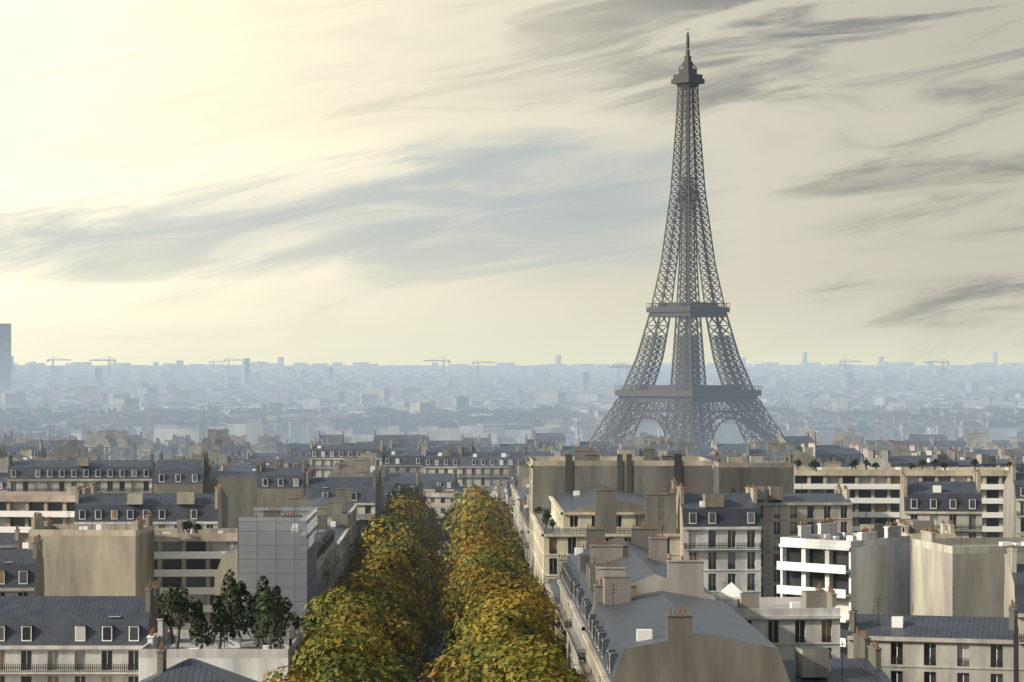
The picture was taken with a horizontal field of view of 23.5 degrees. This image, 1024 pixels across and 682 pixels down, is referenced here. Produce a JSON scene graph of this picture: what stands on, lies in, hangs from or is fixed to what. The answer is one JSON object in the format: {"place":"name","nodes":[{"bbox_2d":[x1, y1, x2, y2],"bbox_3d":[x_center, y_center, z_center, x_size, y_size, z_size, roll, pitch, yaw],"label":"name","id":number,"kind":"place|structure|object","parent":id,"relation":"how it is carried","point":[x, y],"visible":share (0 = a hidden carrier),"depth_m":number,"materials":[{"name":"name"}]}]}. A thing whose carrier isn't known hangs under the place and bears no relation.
{"place":"outdoors","nodes":[
{"label":"outdoors","id":0,"kind":"place"},
{"bbox_2d":[400,568,453,681],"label":"avenue road","id":1,"kind":"structure","parent":0,"point":[435,648],"depth_m":471.36,"materials":[{"name":"grey asphalt"}]},
{"bbox_2d":[409,577,451,681],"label":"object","id":2,"kind":"object","parent":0,"point":[431,651],"visible":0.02,"depth_m":455.05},
{"bbox_2d":[0,0,1023,365],"label":"sky","id":3,"kind":"structure","parent":0,"point":[381,182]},
{"bbox_3d":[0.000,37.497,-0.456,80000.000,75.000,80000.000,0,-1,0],"label":"ground","id":4,"kind":"structure","parent":0,"visible":0},
{"bbox_2d":[261,483,587,681],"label":"avenue trees","id":5,"kind":"object","parent":4,"relation":"on","point":[370,623],"visible":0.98,"depth_m":333.28,"materials":[{"name":"green plant"}]},
{"bbox_2d":[47,356,949,385],"bbox_3d":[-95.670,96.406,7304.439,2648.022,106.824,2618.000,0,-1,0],"label":"construction cranes","id":6,"kind":"object","parent":4,"relation":"on","point":[627,366],"visible":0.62,"depth_m":6902.52,"materials":[{"name":"metal"}]},
{"bbox_2d":[0,437,1023,681],"bbox_3d":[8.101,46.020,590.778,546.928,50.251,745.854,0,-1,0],"label":"buildings","id":7,"kind":"structure","parent":4,"relation":"on","point":[772,563],"depth_m":389.31,"materials":[{"name":"stone"}]},
{"bbox_2d":[153,458,1011,648],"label":"rooftop trees","id":8,"kind":"object","parent":7,"relation":"on","point":[264,609],"visible":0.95,"depth_m":275.71,"materials":[{"name":"green plant"}]},
{"bbox_2d":[0,323,1023,424],"bbox_3d":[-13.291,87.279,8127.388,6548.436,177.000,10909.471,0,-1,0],"label":"distant city","id":9,"kind":"object","parent":4,"relation":"on","point":[341,389],"visible":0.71,"depth_m":5644.73,"materials":[{"name":"stone"}]},
{"bbox_2d":[0,404,1023,446],"bbox_3d":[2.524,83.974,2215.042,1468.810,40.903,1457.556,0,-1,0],"label":"buildings","id":10,"kind":"structure","parent":4,"relation":"on","point":[504,426],"depth_m":2168.89,"materials":[{"name":"stone"}]},
{"bbox_2d":[0,428,1023,466],"bbox_3d":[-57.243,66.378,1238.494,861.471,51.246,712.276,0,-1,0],"label":"buildings","id":11,"kind":"structure","parent":4,"relation":"on","point":[846,448],"depth_m":1174.31,"materials":[{"name":"stone"}]},
{"bbox_2d":[589,29,783,446],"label":"lattice tower","id":12,"kind":"structure","parent":4,"relation":"on","point":[688,391],"depth_m":1704.33,"materials":[{"name":"grey metal"}]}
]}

